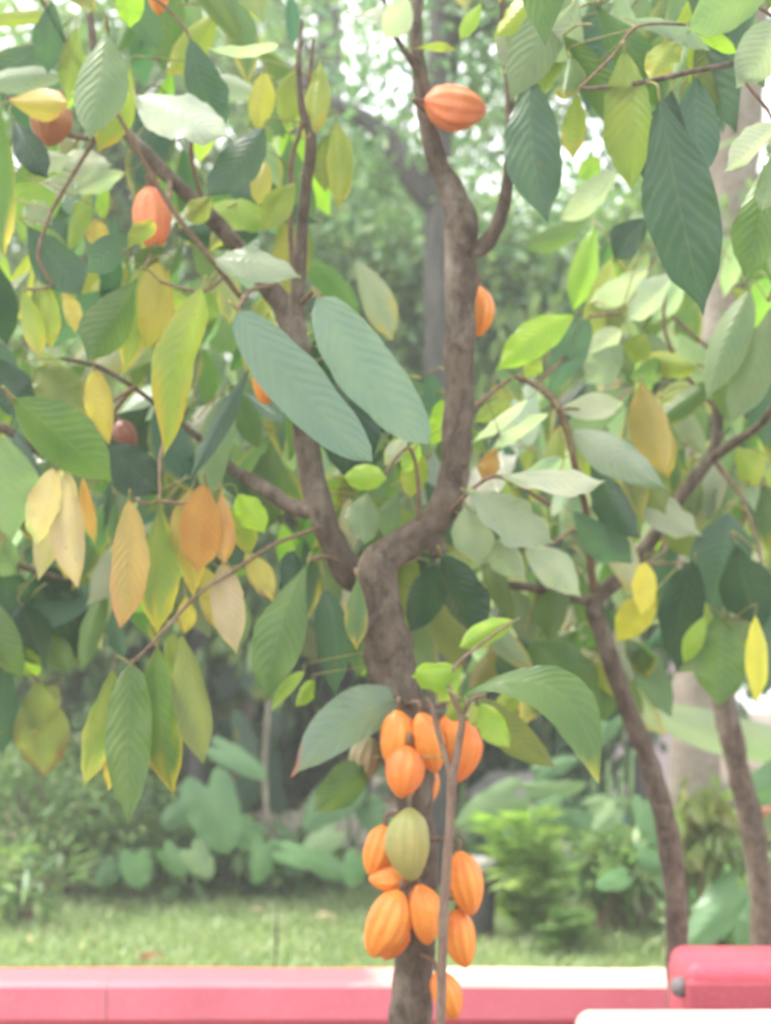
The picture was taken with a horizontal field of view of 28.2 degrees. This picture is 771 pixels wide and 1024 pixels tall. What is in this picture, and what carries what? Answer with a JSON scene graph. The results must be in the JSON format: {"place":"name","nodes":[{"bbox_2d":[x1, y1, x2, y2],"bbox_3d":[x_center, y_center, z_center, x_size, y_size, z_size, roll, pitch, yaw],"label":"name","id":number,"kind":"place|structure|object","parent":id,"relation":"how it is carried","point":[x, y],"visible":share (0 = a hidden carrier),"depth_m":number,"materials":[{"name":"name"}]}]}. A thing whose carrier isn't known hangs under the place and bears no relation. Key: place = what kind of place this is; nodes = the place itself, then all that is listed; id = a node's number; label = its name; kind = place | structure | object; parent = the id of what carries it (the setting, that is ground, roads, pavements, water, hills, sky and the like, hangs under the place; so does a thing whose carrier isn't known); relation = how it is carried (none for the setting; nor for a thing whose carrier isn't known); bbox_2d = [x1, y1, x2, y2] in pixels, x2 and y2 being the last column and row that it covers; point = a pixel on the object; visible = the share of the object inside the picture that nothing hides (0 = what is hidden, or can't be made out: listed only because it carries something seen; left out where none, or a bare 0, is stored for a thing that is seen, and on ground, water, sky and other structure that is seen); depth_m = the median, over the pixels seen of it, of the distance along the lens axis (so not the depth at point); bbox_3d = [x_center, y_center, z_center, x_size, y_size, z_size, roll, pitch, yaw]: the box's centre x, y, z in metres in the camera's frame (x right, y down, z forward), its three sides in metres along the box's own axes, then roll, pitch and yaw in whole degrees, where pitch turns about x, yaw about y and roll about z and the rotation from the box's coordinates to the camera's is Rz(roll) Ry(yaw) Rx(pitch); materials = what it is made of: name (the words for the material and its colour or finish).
{"place":"outdoors","nodes":[
{"label":"outdoors","id":0,"kind":"place"},
{"bbox_2d":[0,967,667,1023],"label":"wall","id":1,"kind":"structure","parent":0,"point":[217,995],"depth_m":5.72,"materials":[{"name":"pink paint"}]},
{"bbox_2d":[0,883,730,968],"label":"lawn","id":2,"kind":"structure","parent":0,"point":[355,929],"depth_m":8.73,"materials":[{"name":"green plant"}]},
{"bbox_2d":[0,827,100,926],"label":"broad leaved plant","id":3,"kind":"object","parent":2,"relation":"on","point":[18,895],"visible":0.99,"depth_m":9.33,"materials":[{"name":"green plant"}]},
{"bbox_2d":[0,704,193,898],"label":"fine leaved bush","id":4,"kind":"object","parent":2,"relation":"on","point":[83,803],"visible":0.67,"depth_m":10.31,"materials":[{"name":"green plant"}]},
{"bbox_2d":[56,794,217,904],"bbox_3d":[-1.663,2.402,10.660,1.172,0.932,1.304,0,-6,0],"label":"fern bush","id":5,"kind":"object","parent":2,"relation":"on","point":[149,885],"visible":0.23,"depth_m":10.41,"materials":[{"name":"green plant"}]},
{"bbox_2d":[94,840,187,890],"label":"taro plant","id":6,"kind":"object","parent":2,"relation":"on","point":[135,871],"visible":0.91,"depth_m":9.96,"materials":[{"name":"green plant"}]},
{"bbox_2d":[135,952,165,964],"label":"fallen leaf","id":7,"kind":"object","parent":2,"relation":"on","point":[147,955],"visible":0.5,"depth_m":8.21,"materials":[{"name":"plant"}]},
{"bbox_2d":[114,793,240,900],"bbox_3d":[-1.416,2.396,10.724,0.948,0.914,0.911,3,-7,-29],"label":"broad leaved plant","id":8,"kind":"object","parent":2,"relation":"on","point":[197,886],"visible":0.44,"depth_m":10.45,"materials":[{"name":"green plant"}]},
{"bbox_2d":[160,737,266,887],"bbox_3d":[-1.232,2.075,10.260,0.591,1.157,1.122,3,-7,-26],"label":"taro plant","id":9,"kind":"object","parent":2,"relation":"on","point":[216,819],"visible":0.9,"depth_m":9.86,"materials":[{"name":"green plant"}]},
{"bbox_2d":[219,857,230,881],"bbox_3d":[-1.149,2.522,10.930,0.093,0.355,0.115,-3,-7,25],"label":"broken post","id":10,"kind":"object","parent":2,"relation":"on","point":[226,877],"visible":0.14,"depth_m":10.89,"materials":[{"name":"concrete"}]},
{"bbox_2d":[164,513,317,877],"bbox_3d":[-1.183,1.018,10.993,2.025,3.619,0.749,0,-6,0],"label":"cacao tree","id":11,"kind":"object","parent":2,"relation":"on","point":[234,724],"visible":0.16,"depth_m":10.94,"materials":[{"name":"green plant"}]},
{"bbox_2d":[0,231,489,888],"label":"leafy tree","id":12,"kind":"object","parent":2,"relation":"on","point":[204,649],"visible":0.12,"depth_m":10.74,"materials":[{"name":"green plant"}]},
{"bbox_2d":[247,906,267,915],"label":"fallen leaf","id":13,"kind":"object","parent":2,"relation":"on","point":[258,908],"visible":0.35,"depth_m":9.77,"materials":[{"name":"yellow plant"}]},
{"bbox_2d":[262,701,270,876],"bbox_3d":[-0.810,1.977,10.500,0.058,1.379,0.773,0,-6,-3],"label":"garden stake","id":14,"kind":"object","parent":2,"relation":"on","point":[267,838],"visible":0.68,"depth_m":10.19,"materials":[{"name":"brown wood"}]},
{"bbox_2d":[274,906,277,967],"bbox_3d":[-0.572,2.232,8.056,0.012,0.328,0.045,2,-6,-23],"label":"dark stick","id":15,"kind":"object","parent":2,"relation":"on","point":[276,941],"visible":0.94,"depth_m":8.05,"materials":[{"name":"brown wood"}]},
{"bbox_2d":[219,807,343,900],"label":"broad leaved plant","id":16,"kind":"object","parent":2,"relation":"on","point":[295,877],"visible":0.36,"depth_m":10.60,"materials":[{"name":"green plant"}]},
{"bbox_2d":[249,823,321,896],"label":"taro plant","id":17,"kind":"object","parent":2,"relation":"on","point":[263,858],"visible":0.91,"depth_m":9.84,"materials":[{"name":"green plant"}]},
{"bbox_2d":[310,912,338,921],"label":"fallen leaf","id":18,"kind":"object","parent":2,"relation":"on","point":[323,914],"visible":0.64,"depth_m":9.58,"materials":[{"name":"yellow plant"}]},
{"bbox_2d":[302,787,391,887],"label":"taro plant","id":19,"kind":"object","parent":2,"relation":"on","point":[323,841],"visible":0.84,"depth_m":10.12,"materials":[{"name":"green plant"}]},
{"bbox_2d":[229,0,650,888],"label":"shade tree","id":20,"kind":"object","parent":2,"relation":"on","point":[441,20],"visible":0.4,"depth_m":10.95,"materials":[{"name":"grey plant"}]},
{"bbox_2d":[469,856,498,943],"bbox_3d":[0.520,2.237,8.840,0.267,0.475,0.267,0,-6,0],"label":"plant pot","id":21,"kind":"object","parent":2,"relation":"on","point":[483,918],"visible":0.32,"depth_m":8.74,"materials":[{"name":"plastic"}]},
{"bbox_2d":[452,779,534,867],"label":"broad leaved plant","id":22,"kind":"object","parent":2,"relation":"on","point":[474,839],"visible":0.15,"depth_m":11.18,"materials":[{"name":"green plant"}]},
{"bbox_2d":[466,803,576,932],"bbox_3d":[0.793,2.067,8.817,0.681,0.819,0.697,0,-6,0],"label":"fern","id":23,"kind":"object","parent":2,"relation":"on","point":[528,876],"visible":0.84,"depth_m":8.79,"materials":[{"name":"green plant"}]},
{"bbox_2d":[455,755,628,853],"bbox_3d":[1.222,2.114,10.089,0.971,1.044,1.679,-3,-7,24],"label":"taro plant","id":24,"kind":"object","parent":2,"relation":"on","point":[492,799],"visible":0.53,"depth_m":9.60,"materials":[{"name":"green plant"}]},
{"bbox_2d":[529,907,597,948],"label":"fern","id":25,"kind":"object","parent":2,"relation":"on","point":[561,920],"visible":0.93,"depth_m":8.50,"materials":[{"name":"green plant"}]},
{"bbox_2d":[553,839,582,888],"bbox_3d":[1.177,2.449,10.588,0.402,0.420,0.457,0,-6,0],"label":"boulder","id":26,"kind":"object","parent":2,"relation":"on","point":[565,850],"visible":0.02,"depth_m":10.47,"materials":[{"name":"grey stone"}]},
{"bbox_2d":[556,856,663,904],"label":"bush","id":27,"kind":"object","parent":2,"relation":"on","point":[569,894],"visible":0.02,"depth_m":10.26,"materials":[{"name":"green plant"}]},
{"bbox_2d":[555,820,664,934],"bbox_3d":[1.376,2.150,9.192,0.819,0.776,0.837,-4,-7,33],"label":"broad leaved plant","id":28,"kind":"object","parent":2,"relation":"on","point":[601,853],"visible":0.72,"depth_m":9.09,"materials":[{"name":"green plant"}]},
{"bbox_2d":[592,749,634,833],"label":"reed clump","id":29,"kind":"object","parent":2,"relation":"on","point":[630,806],"visible":0.31,"depth_m":9.66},
{"bbox_2d":[592,714,662,889],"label":"taro plant","id":30,"kind":"object","parent":2,"relation":"on","point":[608,817],"visible":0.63,"depth_m":8.77,"materials":[{"name":"green plant"}]},
{"bbox_2d":[635,884,656,920],"bbox_3d":[1.620,2.334,9.585,0.157,0.440,0.162,0,-6,0],"label":"stone","id":31,"kind":"object","parent":2,"relation":"on","point":[650,901],"visible":0.23,"depth_m":9.53,"materials":[{"name":"stone"}]},
{"bbox_2d":[603,0,770,912],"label":"palm like tree","id":32,"kind":"object","parent":2,"relation":"on","point":[697,766],"visible":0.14,"depth_m":9.26,"materials":[{"name":"beige plant"}]},
{"bbox_2d":[654,874,747,945],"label":"broad leaved plant","id":33,"kind":"object","parent":2,"relation":"on","point":[726,937],"visible":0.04,"depth_m":7.93,"materials":[{"name":"green plant"}]},
{"bbox_2d":[673,772,743,945],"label":"bronze bush","id":34,"kind":"object","parent":2,"relation":"on","point":[707,821],"visible":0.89,"depth_m":7.48,"materials":[{"name":"green plant"}]},
{"bbox_2d":[656,703,770,805],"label":"banana plant","id":35,"kind":"object","parent":2,"relation":"on","point":[694,726],"visible":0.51,"depth_m":7.30,"materials":[{"name":"green plant"}]},
{"bbox_2d":[658,813,770,945],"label":"bush","id":36,"kind":"object","parent":2,"relation":"on","point":[740,859],"visible":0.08,"depth_m":8.59,"materials":[{"name":"green plant"}]},
{"bbox_2d":[688,870,750,945],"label":"taro plant","id":37,"kind":"object","parent":2,"relation":"on","point":[721,908],"visible":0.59,"depth_m":7.36,"materials":[{"name":"green plant"}]},
{"bbox_2d":[681,397,770,945],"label":"cacao tree","id":38,"kind":"object","parent":2,"relation":"on","point":[752,831],"visible":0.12,"depth_m":6.16,"materials":[{"name":"brown plant"}]},
{"bbox_2d":[762,807,770,838],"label":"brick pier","id":39,"kind":"structure","parent":2,"relation":"on","point":[766,811],"depth_m":8.84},
{"bbox_2d":[0,711,770,879],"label":"ground","id":40,"kind":"structure","parent":0,"point":[389,801],"depth_m":20.73,"materials":[{"name":"soil"}]},
{"bbox_2d":[6,133,69,357],"bbox_3d":[-5.678,-0.932,20.933,4.944,9.708,5.330,0,-6,0],"label":"distant tree","id":41,"kind":"object","parent":40,"relation":"on","point":[15,245],"depth_m":19.84,"materials":[{"name":"plant"}]},
{"bbox_2d":[0,10,87,777],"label":"cacao tree","id":42,"kind":"object","parent":40,"relation":"on","point":[33,641],"visible":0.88,"depth_m":4.55,"materials":[{"name":"green plant"}]},
{"bbox_2d":[0,538,365,879],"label":"leafy tree","id":43,"kind":"object","parent":40,"relation":"on","point":[81,688],"visible":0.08,"depth_m":11.35,"materials":[{"name":"green plant"}]},
{"bbox_2d":[0,0,407,853],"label":"leafy tree","id":44,"kind":"object","parent":40,"relation":"on","point":[114,156],"visible":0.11,"depth_m":13.07,"materials":[{"name":"green plant"}]},
{"bbox_2d":[183,708,343,818],"bbox_3d":[-1.097,2.237,13.481,1.664,1.566,1.802,-6,-8,44],"label":"tall bush","id":45,"kind":"object","parent":40,"relation":"on","point":[290,790],"visible":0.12,"depth_m":13.21,"materials":[{"name":"green plant"}]},
{"bbox_2d":[133,0,405,761],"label":"slim tree","id":46,"kind":"object","parent":40,"relation":"on","point":[320,18],"visible":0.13,"depth_m":14.88,"materials":[{"name":"green plant"}]},
{"bbox_2d":[189,241,379,367],"bbox_3d":[-1.336,-0.624,21.289,5.350,9.169,5.371,0,-6,0],"label":"distant tree","id":47,"kind":"object","parent":40,"relation":"on","point":[228,360],"depth_m":20.68,"materials":[{"name":"plant"}]},
{"bbox_2d":[234,831,391,886],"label":"bush","id":48,"kind":"object","parent":40,"relation":"on","point":[337,851],"visible":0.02,"depth_m":11.42,"materials":[{"name":"green plant"}]},
{"bbox_2d":[256,811,397,865],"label":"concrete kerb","id":49,"kind":"structure","parent":40,"relation":"on","point":[296,822],"depth_m":11.50,"materials":[{"name":"grey concrete"}]},
{"bbox_2d":[91,605,674,813],"bbox_3d":[0.056,1.278,13.061,5.251,3.201,3.496,0,-6,0],"label":"leafy tree","id":50,"kind":"object","parent":40,"relation":"on","point":[323,694],"visible":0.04,"depth_m":12.49,"materials":[{"name":"green plant"}]},
{"bbox_2d":[0,0,770,1023],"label":"cacao tree","id":51,"kind":"object","parent":40,"relation":"on","point":[360,418],"visible":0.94,"depth_m":3.96,"materials":[{"name":"green plant"}]},
{"bbox_2d":[30,90,72,146],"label":"cacao pod","id":52,"kind":"object","parent":51,"relation":"attached to","point":[55,132],"visible":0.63,"depth_m":3.95,"materials":[{"name":"orange plant"}]},
{"bbox_2d":[113,388,137,446],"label":"cacao pod","id":53,"kind":"object","parent":51,"relation":"attached to","point":[125,431],"visible":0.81,"depth_m":4.18,"materials":[{"name":"red plant"}]},
{"bbox_2d":[132,173,171,246],"bbox_3d":[-0.600,-0.770,3.953,0.104,0.200,0.104,0,-6,0],"label":"cacao pod","id":54,"kind":"object","parent":51,"relation":"attached to","point":[149,203],"visible":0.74,"depth_m":3.92,"materials":[{"name":"orange plant"}]},
{"bbox_2d":[149,0,168,14],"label":"cacao pod","id":55,"kind":"object","parent":51,"relation":"attached to","point":[157,8],"visible":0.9,"depth_m":3.99,"materials":[{"name":"orange plant"}]},
{"bbox_2d":[253,378,271,403],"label":"cacao pod","id":56,"kind":"object","parent":51,"relation":"attached to","point":[262,396],"visible":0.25,"depth_m":3.98,"materials":[{"name":"orange plant"}]},
{"bbox_2d":[349,735,381,779],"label":"cacao pod","id":57,"kind":"object","parent":51,"relation":"attached to","point":[364,751],"visible":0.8,"depth_m":3.96,"materials":[{"name":"beige plant"}]},
{"bbox_2d":[363,812,398,874],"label":"cacao pod","id":58,"kind":"object","parent":51,"relation":"attached to","point":[375,858],"visible":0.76,"depth_m":3.85,"materials":[{"name":"orange plant"}]},
{"bbox_2d":[364,878,411,957],"bbox_3d":[0.015,1.016,3.884,0.122,0.196,0.235,-1,-6,7],"label":"cacao pod","id":59,"kind":"object","parent":51,"relation":"attached to","point":[388,925],"visible":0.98,"depth_m":3.78,"materials":[{"name":"orange plant"}]},
{"bbox_2d":[369,866,422,891],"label":"cacao pod","id":60,"kind":"object","parent":51,"relation":"attached to","point":[387,878],"visible":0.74,"depth_m":3.84,"materials":[{"name":"orange plant"}]},
{"bbox_2d":[381,932,410,959],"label":"cacao pod","id":61,"kind":"object","parent":51,"relation":"attached to","point":[399,950],"visible":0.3,"depth_m":3.90,"materials":[{"name":"orange plant"}]},
{"bbox_2d":[380,696,413,762],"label":"cacao pod","id":62,"kind":"object","parent":51,"relation":"attached to","point":[396,728],"visible":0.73,"depth_m":3.83,"materials":[{"name":"orange plant"}]},
{"bbox_2d":[385,732,424,798],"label":"cacao pod","id":63,"kind":"object","parent":51,"relation":"attached to","point":[405,769],"visible":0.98,"depth_m":3.78,"materials":[{"name":"orange plant"}]},
{"bbox_2d":[385,791,429,881],"bbox_3d":[0.076,0.810,3.859,0.110,0.215,0.250,-2,-6,20],"label":"cacao pod","id":64,"kind":"object","parent":51,"relation":"attached to","point":[407,844],"visible":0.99,"depth_m":3.75,"materials":[{"name":"green plant"}]},
{"bbox_2d":[408,876,439,944],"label":"cacao pod","id":65,"kind":"object","parent":51,"relation":"attached to","point":[423,900],"visible":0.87,"depth_m":3.80,"materials":[{"name":"orange plant"}]},
{"bbox_2d":[405,700,445,772],"bbox_3d":[0.095,0.568,3.905,0.087,0.183,0.197,1,-6,-12],"label":"cacao pod","id":66,"kind":"object","parent":51,"relation":"attached to","point":[425,741],"visible":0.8,"depth_m":3.82,"materials":[{"name":"orange plant"}]},
{"bbox_2d":[433,773,439,799],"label":"cacao pod","id":67,"kind":"object","parent":51,"relation":"attached to","point":[436,786],"visible":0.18,"depth_m":4.05,"materials":[{"name":"orange plant"}]},
{"bbox_2d":[422,701,458,760],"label":"cacao pod","id":68,"kind":"object","parent":51,"relation":"attached to","point":[449,728],"visible":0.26,"depth_m":3.87,"materials":[{"name":"orange plant"}]},
{"bbox_2d":[419,953,462,1019],"bbox_3d":[0.120,1.212,3.924,0.158,0.160,0.080,-4,-7,33],"label":"cacao pod","id":69,"kind":"object","parent":51,"relation":"attached to","point":[454,998],"visible":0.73,"depth_m":3.88,"materials":[{"name":"orange plant"}]},
{"bbox_2d":[412,84,486,131],"bbox_3d":[0.165,-1.032,3.921,0.176,0.120,0.127,-2,-6,17],"label":"cacao pod","id":70,"kind":"object","parent":51,"relation":"attached to","point":[452,108],"visible":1,"depth_m":3.88,"materials":[{"name":"orange plant"}]},
{"bbox_2d":[429,836,483,915],"bbox_3d":[0.154,0.928,3.921,0.193,0.198,0.094,-2,-6,21],"label":"cacao pod","id":71,"kind":"object","parent":51,"relation":"attached to","point":[466,886],"visible":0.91,"depth_m":3.87,"materials":[{"name":"orange plant"}]},
{"bbox_2d":[430,711,482,782],"bbox_3d":[0.152,0.597,3.946,0.220,0.192,0.083,-5,-8,42],"label":"cacao pod","id":72,"kind":"object","parent":51,"relation":"attached to","point":[471,751],"visible":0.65,"depth_m":3.87,"materials":[{"name":"orange plant"}]},
{"bbox_2d":[439,895,475,967],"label":"cacao pod","id":73,"kind":"object","parent":51,"relation":"attached to","point":[461,942],"visible":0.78,"depth_m":3.89,"materials":[{"name":"orange plant"}]},
{"bbox_2d":[475,274,494,336],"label":"cacao pod","id":74,"kind":"object","parent":51,"relation":"attached to","point":[484,309],"visible":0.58,"depth_m":4.07,"materials":[{"name":"orange plant"}]},
{"bbox_2d":[370,352,487,796],"bbox_3d":[0.381,0.888,21.032,5.043,9.056,5.502,-5,-8,38],"label":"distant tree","id":75,"kind":"object","parent":40,"relation":"on","point":[381,772],"depth_m":20.18,"materials":[{"name":"plant"}]},
{"bbox_2d":[290,617,600,1023],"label":"cacao shoot","id":76,"kind":"object","parent":40,"relation":"on","point":[563,701],"visible":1,"depth_m":3.72,"materials":[{"name":"green plant"}]},
{"bbox_2d":[252,124,659,467],"bbox_3d":[1.069,-0.273,13.884,4.886,6.848,3.489,0,-6,0],"label":"compound leaf tree","id":77,"kind":"object","parent":40,"relation":"on","point":[405,286],"visible":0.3,"depth_m":13.34,"materials":[{"name":"green plant"}]},
{"bbox_2d":[312,0,645,492],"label":"compound leaf tree","id":78,"kind":"object","parent":40,"relation":"on","point":[491,157],"visible":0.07,"depth_m":16.39,"materials":[{"name":"green plant"}]},
{"bbox_2d":[377,710,666,815],"bbox_3d":[1.200,2.097,13.042,2.138,1.689,1.903,-4,-7,36],"label":"tall bush","id":79,"kind":"object","parent":40,"relation":"on","point":[502,763],"visible":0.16,"depth_m":12.74,"materials":[{"name":"green plant"}]},
{"bbox_2d":[397,166,770,815],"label":"leafy tree","id":80,"kind":"object","parent":40,"relation":"on","point":[630,211],"visible":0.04,"depth_m":12.46,"materials":[{"name":"green plant"}]},
{"bbox_2d":[535,771,643,843],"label":"bush","id":81,"kind":"object","parent":40,"relation":"on","point":[571,801],"visible":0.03,"depth_m":12.09,"materials":[{"name":"green plant"}]},
{"bbox_2d":[437,0,770,1009],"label":"cacao tree","id":82,"kind":"object","parent":40,"relation":"on","point":[661,84],"visible":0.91,"depth_m":4.64,"materials":[{"name":"green plant"}]},
{"bbox_2d":[552,559,679,807],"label":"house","id":83,"kind":"structure","parent":40,"relation":"on","point":[663,758],"depth_m":16.84,"materials":[{"name":"beige paint"}]},
{"bbox_2d":[584,150,759,771],"bbox_3d":[4.410,-0.377,20.949,5.208,8.614,4.843,6,-8,-44],"label":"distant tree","id":84,"kind":"object","parent":40,"relation":"on","point":[743,711],"visible":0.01,"depth_m":20.34,"materials":[{"name":"plant"}]},
{"bbox_2d":[575,1009,770,1023],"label":"cream ledge","id":85,"kind":"object","parent":40,"relation":"on","point":[762,1016],"visible":1,"depth_m":4.02,"materials":[{"name":"paint"}]},
{"bbox_2d":[0,0,770,710],"label":"sky","id":86,"kind":"structure","parent":0,"point":[764,704],"materials":[{"name":"white"}]},
{"bbox_2d":[466,770,545,839],"bbox_3d":[0.975,2.413,11.970,0.643,0.777,0.598,-2,-6,18],"label":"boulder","id":87,"kind":"object","parent":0,"point":[488,780],"visible":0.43,"depth_m":11.88,"materials":[{"name":"grey stone"}]},
{"bbox_2d":[668,945,770,1009],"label":"bench block","id":88,"kind":"structure","parent":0,"point":[719,977],"depth_m":4.61,"materials":[{"name":"red paint"}]}
]}

